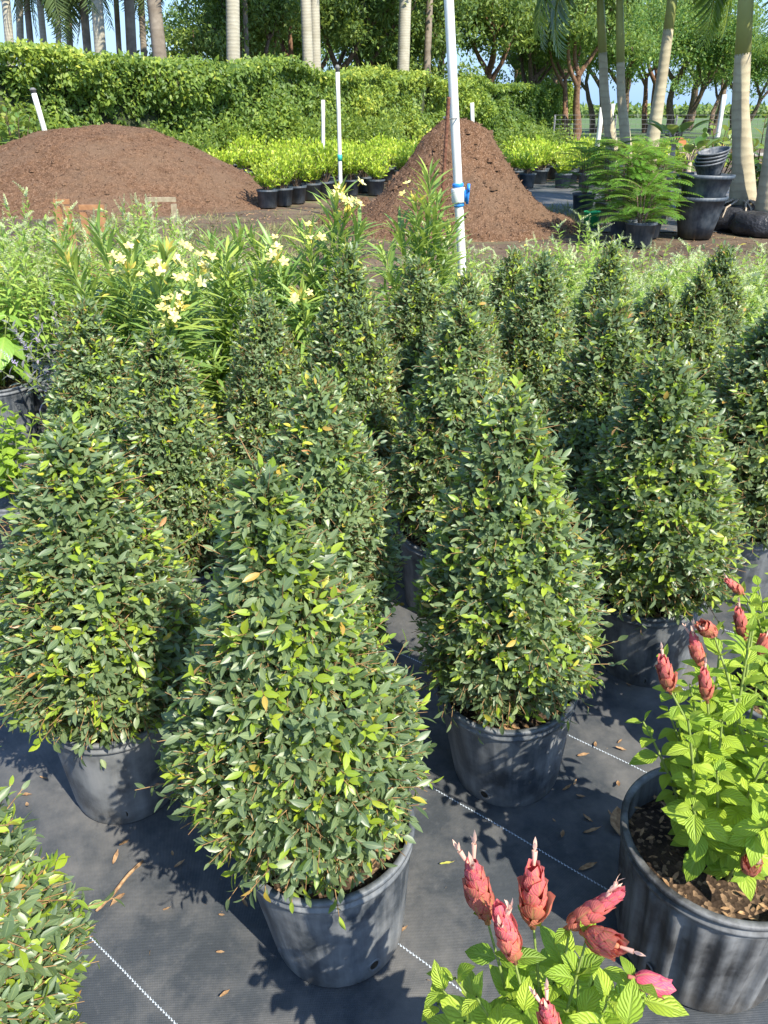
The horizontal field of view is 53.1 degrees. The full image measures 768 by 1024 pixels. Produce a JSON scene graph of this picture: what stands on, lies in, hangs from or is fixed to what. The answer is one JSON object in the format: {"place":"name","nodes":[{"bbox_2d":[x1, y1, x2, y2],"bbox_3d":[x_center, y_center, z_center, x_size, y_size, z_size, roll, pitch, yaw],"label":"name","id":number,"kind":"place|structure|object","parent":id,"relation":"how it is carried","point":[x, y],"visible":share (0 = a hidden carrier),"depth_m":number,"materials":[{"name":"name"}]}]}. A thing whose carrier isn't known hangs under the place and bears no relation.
{"place":"outdoors","nodes":[
{"label":"outdoors","id":0,"kind":"place"},
{"bbox_2d":[0,148,767,322],"bbox_3d":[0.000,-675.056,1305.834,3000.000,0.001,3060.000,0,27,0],"label":"ground","id":1,"kind":"structure","parent":0,"point":[309,205],"depth_m":10.95,"materials":[{"name":"brown soil"}]},
{"bbox_2d":[0,106,33,144],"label":"round leaved shrub","id":2,"kind":"object","parent":1,"relation":"on","point":[18,133],"visible":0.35,"depth_m":15.68,"materials":[{"name":"green plant"}]},
{"bbox_2d":[0,92,57,144],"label":"scrub bush","id":3,"kind":"object","parent":1,"relation":"on","point":[22,124],"visible":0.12,"depth_m":17.74,"materials":[{"name":"green plant"}]},
{"bbox_2d":[0,0,113,44],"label":"palm tree","id":4,"kind":"object","parent":1,"relation":"on","point":[59,8],"visible":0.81,"depth_m":24.96,"materials":[{"name":"green plant"}]},
{"bbox_2d":[91,0,105,53],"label":"palm tree","id":5,"kind":"object","parent":1,"relation":"on","point":[99,33],"visible":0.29,"depth_m":24.50,"materials":[{"name":"grey plant"}]},
{"bbox_2d":[124,0,136,56],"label":"palm tree","id":6,"kind":"object","parent":1,"relation":"on","point":[130,24],"visible":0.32,"depth_m":25.36,"materials":[{"name":"grey plant"}]},
{"bbox_2d":[114,0,190,56],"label":"palm tree","id":7,"kind":"object","parent":1,"relation":"on","point":[141,9],"visible":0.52,"depth_m":30.44,"materials":[{"name":"brown plant"}]},
{"bbox_2d":[0,122,306,218],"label":"mulch pile","id":8,"kind":"object","parent":1,"relation":"on","point":[106,164],"visible":0.84,"depth_m":14.40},
{"bbox_2d":[147,0,167,74],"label":"palm tree","id":9,"kind":"object","parent":1,"relation":"on","point":[156,26],"visible":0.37,"depth_m":23.66,"materials":[{"name":"grey plant"}]},
{"bbox_2d":[143,119,221,155],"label":"scrub bush","id":10,"kind":"object","parent":1,"relation":"on","point":[203,145],"visible":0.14,"depth_m":19.34,"materials":[{"name":"green plant"}]},
{"bbox_2d":[177,113,262,155],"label":"scrub bush","id":11,"kind":"object","parent":1,"relation":"on","point":[231,132],"visible":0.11,"depth_m":21.74,"materials":[{"name":"green plant"}]},
{"bbox_2d":[137,0,325,76],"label":"shade tree","id":12,"kind":"object","parent":1,"relation":"on","point":[213,20],"visible":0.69,"depth_m":33.05,"materials":[{"name":"green plant"}]},
{"bbox_2d":[226,0,239,62],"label":"palm tree","id":13,"kind":"object","parent":1,"relation":"on","point":[232,29],"visible":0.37,"depth_m":24.94,"materials":[{"name":"grey plant"}]},
{"bbox_2d":[139,0,367,57],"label":"shade tree","id":14,"kind":"object","parent":1,"relation":"on","point":[323,5],"visible":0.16,"depth_m":36.18,"materials":[{"name":"green plant"}]},
{"bbox_2d":[245,159,287,207],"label":"lime shrub","id":15,"kind":"object","parent":1,"relation":"on","point":[267,197],"visible":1,"depth_m":14.50,"materials":[{"name":"green plant"}]},
{"bbox_2d":[245,108,308,147],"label":"scrub bush","id":16,"kind":"object","parent":1,"relation":"on","point":[272,133],"visible":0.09,"depth_m":23.23,"materials":[{"name":"green plant"}]},
{"bbox_2d":[263,156,297,205],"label":"lime shrub","id":17,"kind":"object","parent":1,"relation":"on","point":[284,197],"visible":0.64,"depth_m":14.81,"materials":[{"name":"green plant"}]},
{"bbox_2d":[0,36,573,148],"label":"hedge","id":18,"kind":"object","parent":1,"relation":"on","point":[120,88],"visible":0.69,"depth_m":22.20,"materials":[{"name":"green plant"}]},
{"bbox_2d":[271,146,314,203],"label":"lime shrub","id":19,"kind":"object","parent":1,"relation":"on","point":[298,194],"visible":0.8,"depth_m":15.17,"materials":[{"name":"green plant"}]},
{"bbox_2d":[300,0,312,67],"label":"palm tree","id":20,"kind":"object","parent":1,"relation":"on","point":[306,30],"visible":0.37,"depth_m":28.80,"materials":[{"name":"grey plant"}]},
{"bbox_2d":[297,154,328,199],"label":"lime shrub","id":21,"kind":"object","parent":1,"relation":"on","point":[314,186],"visible":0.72,"depth_m":15.81,"materials":[{"name":"green plant"}]},
{"bbox_2d":[311,0,320,70],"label":"palm tree","id":22,"kind":"object","parent":1,"relation":"on","point":[315,11],"visible":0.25,"depth_m":31.36,"materials":[{"name":"grey plant"}]},
{"bbox_2d":[278,106,360,143],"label":"scrub bush","id":23,"kind":"object","parent":1,"relation":"on","point":[313,133],"visible":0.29,"depth_m":24.00,"materials":[{"name":"green plant"}]},
{"bbox_2d":[301,136,344,197],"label":"lime shrub","id":24,"kind":"object","parent":1,"relation":"on","point":[331,165],"visible":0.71,"depth_m":16.09,"materials":[{"name":"green plant"}]},
{"bbox_2d":[331,145,367,195],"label":"lime shrub","id":25,"kind":"object","parent":1,"relation":"on","point":[351,169],"visible":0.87,"depth_m":16.60,"materials":[{"name":"green plant"}]},
{"bbox_2d":[330,107,410,147],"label":"scrub bush","id":26,"kind":"object","parent":1,"relation":"on","point":[371,131],"visible":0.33,"depth_m":24.82,"materials":[{"name":"green plant"}]},
{"bbox_2d":[357,153,394,195],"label":"lime shrub","id":27,"kind":"object","parent":1,"relation":"on","point":[377,170],"visible":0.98,"depth_m":16.73,"materials":[{"name":"green plant"}]},
{"bbox_2d":[0,323,767,1023],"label":"weed cloth","id":28,"kind":"object","parent":1,"relation":"on","point":[160,965],"visible":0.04,"depth_m":1.80,"materials":[{"name":"black fabric"}]},
{"bbox_2d":[0,297,37,444],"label":"broad leaved plant","id":29,"kind":"object","parent":28,"relation":"on","point":[14,398],"visible":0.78,"depth_m":4.08,"materials":[{"name":"green plant"}]},
{"bbox_2d":[0,401,40,554],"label":"leafy seedling","id":30,"kind":"object","parent":28,"relation":"on","point":[8,454],"visible":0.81,"depth_m":2.95,"materials":[{"name":"green plant"}]},
{"bbox_2d":[0,277,69,416],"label":"grey leaved shrub","id":31,"kind":"object","parent":28,"relation":"on","point":[37,365],"visible":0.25,"depth_m":3.73,"materials":[{"name":"green plant"}]},
{"bbox_2d":[0,219,80,429],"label":"spiked shrub","id":32,"kind":"object","parent":28,"relation":"on","point":[16,306],"visible":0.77,"depth_m":4.15,"materials":[{"name":"green plant"}]},
{"bbox_2d":[0,181,101,373],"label":"spiked shrub","id":33,"kind":"object","parent":28,"relation":"on","point":[35,235],"visible":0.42,"depth_m":4.86,"materials":[{"name":"green plant"}]},
{"bbox_2d":[0,746,125,1023],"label":"potted topiary","id":34,"kind":"object","parent":28,"relation":"on","point":[42,928],"visible":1,"depth_m":1.04,"materials":[{"name":"green plant"}]},
{"bbox_2d":[10,219,129,332],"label":"spiked shrub","id":35,"kind":"object","parent":28,"relation":"on","point":[88,244],"visible":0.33,"depth_m":4.56,"materials":[{"name":"green plant"}]},
{"bbox_2d":[28,293,136,450],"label":"potted topiary","id":36,"kind":"object","parent":28,"relation":"on","point":[90,363],"visible":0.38,"depth_m":2.48,"materials":[{"name":"green plant"}]},
{"bbox_2d":[0,407,209,824],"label":"potted topiary","id":37,"kind":"object","parent":28,"relation":"on","point":[98,619],"visible":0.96,"depth_m":1.62,"materials":[{"name":"green plant"}]},
{"bbox_2d":[64,223,194,340],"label":"spiked shrub","id":38,"kind":"object","parent":28,"relation":"on","point":[133,240],"visible":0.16,"depth_m":4.34,"materials":[{"name":"green plant"}]},
{"bbox_2d":[31,201,228,413],"bbox_3d":[-0.997,-0.554,3.125,0.795,1.307,0.685,0,27,0],"label":"oleander shrub","id":39,"kind":"object","parent":28,"relation":"on","point":[172,318],"visible":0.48,"depth_m":2.96,"materials":[{"name":"green plant"}]},
{"bbox_2d":[87,193,184,284],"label":"spiked shrub","id":40,"kind":"object","parent":28,"relation":"on","point":[143,225],"visible":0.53,"depth_m":5.33,"materials":[{"name":"green plant"}]},
{"bbox_2d":[98,201,210,294],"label":"spiked shrub","id":41,"kind":"object","parent":28,"relation":"on","point":[184,232],"visible":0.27,"depth_m":5.03,"materials":[{"name":"green plant"}]},
{"bbox_2d":[103,316,239,604],"bbox_3d":[-0.675,-0.067,2.395,0.509,1.104,0.497,-7,32,-15],"label":"potted topiary","id":42,"kind":"object","parent":28,"relation":"on","point":[170,423],"visible":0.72,"depth_m":2.23,"materials":[{"name":"green plant"}]},
{"bbox_2d":[146,211,279,456],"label":"oleander shrub","id":43,"kind":"object","parent":28,"relation":"on","point":[222,335],"visible":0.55,"depth_m":3.32,"materials":[{"name":"green plant"}]},
{"bbox_2d":[217,279,306,501],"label":"potted topiary","id":44,"kind":"object","parent":28,"relation":"on","point":[267,356],"visible":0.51,"depth_m":2.71,"materials":[{"name":"green plant"}]},
{"bbox_2d":[134,412,443,987],"bbox_3d":[-0.149,0.396,1.426,0.564,1.188,0.549,24,36,38],"label":"potted topiary","id":45,"kind":"object","parent":28,"relation":"on","point":[296,745],"visible":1,"depth_m":1.26,"materials":[{"name":"green plant"}]},
{"bbox_2d":[233,173,387,376],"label":"oleander shrub","id":46,"kind":"object","parent":28,"relation":"on","point":[305,300],"visible":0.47,"depth_m":3.30,"materials":[{"name":"green plant"}]},
{"bbox_2d":[240,357,417,652],"bbox_3d":[-0.146,0.125,2.002,0.515,1.129,0.480,-26,42,-36],"label":"potted topiary","id":47,"kind":"object","parent":28,"relation":"on","point":[319,431],"visible":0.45,"depth_m":1.79,"materials":[{"name":"green plant"}]},
{"bbox_2d":[296,234,413,518],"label":"potted topiary","id":48,"kind":"object","parent":28,"relation":"on","point":[351,346],"visible":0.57,"depth_m":2.71,"materials":[{"name":"green plant"}]},
{"bbox_2d":[381,251,448,509],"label":"potted topiary","id":49,"kind":"object","parent":28,"relation":"on","point":[417,302],"visible":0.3,"depth_m":3.06,"materials":[{"name":"green plant"}]},
{"bbox_2d":[362,155,489,328],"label":"oleander shrub","id":50,"kind":"object","parent":28,"relation":"on","point":[435,227],"visible":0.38,"depth_m":3.53,"materials":[{"name":"green plant"}]},
{"bbox_2d":[373,291,506,613],"bbox_3d":[0.203,-0.155,2.525,0.542,1.145,0.529,-15,36,-24],"label":"potted topiary","id":51,"kind":"object","parent":28,"relation":"on","point":[457,358],"visible":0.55,"depth_m":2.36,"materials":[{"name":"green plant"}]},
{"bbox_2d":[444,0,469,278],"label":"irrigation pipe","id":52,"kind":"object","parent":28,"relation":"on","point":[459,192],"visible":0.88,"depth_m":3.57,"materials":[{"name":"white plastic"}]},
{"bbox_2d":[411,259,511,394],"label":"potted topiary","id":53,"kind":"object","parent":28,"relation":"on","point":[476,295],"visible":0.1,"depth_m":2.74,"materials":[{"name":"green plant"}]},
{"bbox_2d":[482,244,536,333],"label":"potted topiary","id":54,"kind":"object","parent":28,"relation":"on","point":[505,279],"visible":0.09,"depth_m":3.24,"materials":[{"name":"green plant"}]},
{"bbox_2d":[407,371,627,807],"bbox_3d":[0.283,0.211,1.824,0.527,1.141,0.560,-17,33,-19],"label":"potted topiary","id":55,"kind":"object","parent":28,"relation":"on","point":[508,588],"visible":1,"depth_m":1.66,"materials":[{"name":"green plant"}]},
{"bbox_2d":[495,238,582,424],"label":"potted topiary","id":56,"kind":"object","parent":28,"relation":"on","point":[538,324],"visible":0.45,"depth_m":2.86,"materials":[{"name":"green plant"}]},
{"bbox_2d":[422,830,688,1023],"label":"shrimp plant","id":57,"kind":"object","parent":28,"relation":"on","point":[575,989],"visible":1,"depth_m":0.93,"materials":[{"name":"green plant"}]},
{"bbox_2d":[527,209,633,305],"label":"spiked shrub","id":58,"kind":"object","parent":28,"relation":"on","point":[595,247],"visible":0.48,"depth_m":5.22,"materials":[{"name":"green plant"}]},
{"bbox_2d":[538,289,660,626],"bbox_3d":[0.679,-0.138,2.497,0.521,1.135,0.542,11,29,20],"label":"potted topiary","id":59,"kind":"object","parent":28,"relation":"on","point":[598,372],"visible":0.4,"depth_m":2.29,"materials":[{"name":"green plant"}]},
{"bbox_2d":[569,234,643,351],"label":"potted topiary","id":60,"kind":"object","parent":28,"relation":"on","point":[608,280],"visible":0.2,"depth_m":3.40,"materials":[{"name":"green plant"}]},
{"bbox_2d":[600,237,683,295],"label":"spiked shrub","id":61,"kind":"object","parent":28,"relation":"on","point":[654,251],"visible":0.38,"depth_m":5.28,"materials":[{"name":"green plant"}]},
{"bbox_2d":[626,270,705,371],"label":"potted topiary","id":62,"kind":"object","parent":28,"relation":"on","point":[659,321],"visible":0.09,"depth_m":2.70,"materials":[{"name":"green plant"}]},
{"bbox_2d":[569,329,765,687],"bbox_3d":[0.784,0.022,2.241,0.566,1.097,0.619,-29,38,-30],"label":"potted topiary","id":63,"kind":"object","parent":28,"relation":"on","point":[656,492],"visible":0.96,"depth_m":2.06,"materials":[{"name":"green plant"}]},
{"bbox_2d":[615,604,767,1013],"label":"shrimp plant","id":64,"kind":"object","parent":28,"relation":"on","point":[691,910],"visible":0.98,"depth_m":1.44,"materials":[{"name":"green plant"}]},
{"bbox_2d":[624,238,759,311],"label":"spiked shrub","id":65,"kind":"object","parent":28,"relation":"on","point":[675,272],"visible":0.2,"depth_m":3.82,"materials":[{"name":"green plant"}]},
{"bbox_2d":[665,261,731,398],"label":"potted topiary","id":66,"kind":"object","parent":28,"relation":"on","point":[699,303],"visible":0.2,"depth_m":2.70,"materials":[{"name":"green plant"}]},
{"bbox_2d":[691,239,755,378],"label":"potted topiary","id":67,"kind":"object","parent":28,"relation":"on","point":[722,270],"visible":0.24,"depth_m":3.36,"materials":[{"name":"green plant"}]},
{"bbox_2d":[704,301,767,606],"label":"potted topiary","id":68,"kind":"object","parent":28,"relation":"on","point":[742,392],"visible":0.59,"depth_m":2.44,"materials":[{"name":"green plant"}]},
{"bbox_2d":[724,573,767,775],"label":"shrimp plant","id":69,"kind":"object","parent":28,"relation":"on","point":[741,618],"visible":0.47,"depth_m":1.83,"materials":[{"name":"green plant"}]},
{"bbox_2d":[7,200,767,318],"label":"grass tufts","id":70,"kind":"object","parent":1,"relation":"on","point":[293,233],"visible":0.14,"depth_m":11.50,"materials":[{"name":"green plant"}]},
{"bbox_2d":[19,208,767,314],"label":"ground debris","id":71,"kind":"object","parent":1,"relation":"on","point":[426,251],"visible":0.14,"depth_m":10.93,"materials":[{"name":"brown plant"}]},
{"bbox_2d":[397,0,410,71],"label":"palm tree","id":72,"kind":"object","parent":1,"relation":"on","point":[404,37],"visible":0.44,"depth_m":36.47,"materials":[{"name":"grey plant"}]},
{"bbox_2d":[339,117,585,242],"bbox_3d":[1.143,-5.316,12.112,4.700,1.659,4.125,0,27,0],"label":"mulch pile","id":73,"kind":"object","parent":1,"relation":"on","point":[503,205],"visible":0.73,"depth_m":11.45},
{"bbox_2d":[575,139,675,241],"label":"feathery shrub","id":74,"kind":"object","parent":1,"relation":"on","point":[618,227],"visible":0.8,"depth_m":10.46,"materials":[{"name":"green plant"}]},
{"bbox_2d":[525,182,729,231],"bbox_3d":[6.250,-6.490,16.009,6.500,0.008,9.600,0,27,0],"label":"weed cloth strip","id":75,"kind":"object","parent":1,"relation":"on","point":[547,194],"visible":0.16,"depth_m":16.18,"materials":[{"name":"grey fabric"}]},
{"bbox_2d":[511,145,545,187],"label":"lime shrub","id":76,"kind":"object","parent":75,"relation":"on","point":[527,177],"visible":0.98,"depth_m":18.40,"materials":[{"name":"green plant"}]},
{"bbox_2d":[527,140,559,183],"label":"lime shrub","id":77,"kind":"object","parent":75,"relation":"on","point":[542,174],"visible":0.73,"depth_m":19.50,"materials":[{"name":"green plant"}]},
{"bbox_2d":[532,0,617,197],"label":"palm tree","id":78,"kind":"object","parent":75,"relation":"on","point":[606,109],"visible":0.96,"depth_m":14.71,"materials":[{"name":"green plant"}]},
{"bbox_2d":[546,141,616,212],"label":"feathery shrub","id":79,"kind":"object","parent":75,"relation":"on","point":[576,200],"visible":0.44,"depth_m":13.77,"materials":[{"name":"green plant"}]},
{"bbox_2d":[571,137,652,221],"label":"feathery shrub","id":80,"kind":"object","parent":75,"relation":"on","point":[604,161],"visible":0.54,"depth_m":12.54,"materials":[{"name":"green plant"}]},
{"bbox_2d":[616,0,631,202],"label":"palm tree","id":81,"kind":"object","parent":75,"relation":"on","point":[624,126],"visible":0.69,"depth_m":14.42,"materials":[{"name":"grey plant"}]},
{"bbox_2d":[647,119,713,222],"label":"paddle leaf plant","id":82,"kind":"object","parent":75,"relation":"on","point":[673,129],"visible":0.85,"depth_m":12.07,"materials":[{"name":"plant"}]},
{"bbox_2d":[638,0,731,204],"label":"palm tree","id":83,"kind":"object","parent":75,"relation":"on","point":[656,115],"visible":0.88,"depth_m":13.77,"materials":[{"name":"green plant"}]},
{"bbox_2d":[714,0,767,231],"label":"palm tree","id":84,"kind":"object","parent":75,"relation":"on","point":[742,192],"visible":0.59,"depth_m":11.36,"materials":[{"name":"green plant"}]},
{"bbox_2d":[592,168,693,247],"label":"feathery shrub","id":85,"kind":"object","parent":1,"relation":"on","point":[639,229],"visible":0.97,"depth_m":10.17,"materials":[{"name":"green plant"}]},
{"bbox_2d":[599,149,702,237],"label":"feathery shrub","id":86,"kind":"object","parent":1,"relation":"on","point":[658,226],"visible":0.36,"depth_m":10.75,"materials":[{"name":"green plant"}]},
{"bbox_2d":[613,135,693,212],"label":"feathery shrub","id":87,"kind":"object","parent":1,"relation":"on","point":[661,141],"visible":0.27,"depth_m":11.06,"materials":[{"name":"green plant"}]},
{"bbox_2d":[675,194,728,239],"bbox_3d":[4.509,-4.245,11.059,0.731,0.560,0.731,0,27,0],"label":"nursery tub","id":88,"kind":"object","parent":1,"relation":"on","point":[701,217],"visible":0.82,"depth_m":10.85,"materials":[{"name":"black plastic"}]},
{"bbox_2d":[679,172,735,197],"bbox_3d":[4.535,-4.498,10.928,0.746,0.560,0.746,1,27,-1],"label":"nursery tub","id":89,"kind":"object","parent":88,"relation":"in","point":[707,186],"visible":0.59,"depth_m":10.63,"materials":[{"name":"black plastic"}]},
{"bbox_2d":[728,119,767,237],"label":"palm tree","id":90,"kind":"object","parent":1,"relation":"on","point":[753,223],"visible":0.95,"depth_m":11.21,"materials":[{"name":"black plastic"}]},
{"bbox_2d":[0,0,767,108],"label":"sky","id":91,"kind":"structure","parent":0,"point":[636,91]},
{"bbox_2d":[500,118,767,147],"bbox_3d":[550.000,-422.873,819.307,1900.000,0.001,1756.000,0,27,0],"label":"field","id":92,"kind":"structure","parent":0,"point":[637,130],"depth_m":81.39,"materials":[{"name":"green plant"}]},
{"bbox_2d":[294,0,481,79],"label":"shade tree","id":93,"kind":"object","parent":92,"relation":"on","point":[373,13],"visible":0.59,"depth_m":38.42,"materials":[{"name":"green plant"}]},
{"bbox_2d":[299,0,490,66],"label":"shade tree","id":94,"kind":"object","parent":92,"relation":"on","point":[468,46],"visible":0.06,"depth_m":41.69,"materials":[{"name":"green plant"}]},
{"bbox_2d":[331,0,506,78],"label":"shade tree","id":95,"kind":"object","parent":92,"relation":"on","point":[440,16],"visible":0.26,"depth_m":41.20,"materials":[{"name":"green plant"}]},
{"bbox_2d":[438,0,573,81],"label":"shade tree","id":96,"kind":"object","parent":92,"relation":"on","point":[510,23],"visible":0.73,"depth_m":44.21,"materials":[{"name":"green plant"}]},
{"bbox_2d":[472,0,635,88],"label":"shade tree","id":97,"kind":"object","parent":92,"relation":"on","point":[537,67],"visible":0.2,"depth_m":51.17,"materials":[{"name":"green plant"}]},
{"bbox_2d":[504,0,686,140],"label":"shade tree","id":98,"kind":"object","parent":92,"relation":"on","point":[583,21],"visible":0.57,"depth_m":45.98,"materials":[{"name":"green plant"}]},
{"bbox_2d":[552,0,694,110],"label":"shade tree","id":99,"kind":"object","parent":92,"relation":"on","point":[631,70],"visible":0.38,"depth_m":52.02,"materials":[{"name":"green plant"}]},
{"bbox_2d":[572,100,767,117],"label":"crop line","id":100,"kind":"object","parent":92,"relation":"on","point":[702,110],"visible":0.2,"depth_m":297.34,"materials":[{"name":"green plant"}]},
{"bbox_2d":[610,0,767,136],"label":"shade tree","id":101,"kind":"object","parent":92,"relation":"on","point":[689,54],"visible":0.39,"depth_m":54.46,"materials":[{"name":"green plant"}]},
{"bbox_2d":[625,0,756,132],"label":"shade tree","id":102,"kind":"object","parent":92,"relation":"on","point":[645,99],"visible":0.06,"depth_m":69.43,"materials":[{"name":"green plant"}]},
{"bbox_2d":[666,0,767,134],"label":"shade tree","id":103,"kind":"object","parent":92,"relation":"on","point":[719,98],"visible":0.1,"depth_m":65.51,"materials":[{"name":"green plant"}]},
{"bbox_2d":[680,10,767,137],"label":"shade tree","id":104,"kind":"object","parent":92,"relation":"on","point":[759,56],"visible":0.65,"depth_m":52.89,"materials":[{"name":"green plant"}]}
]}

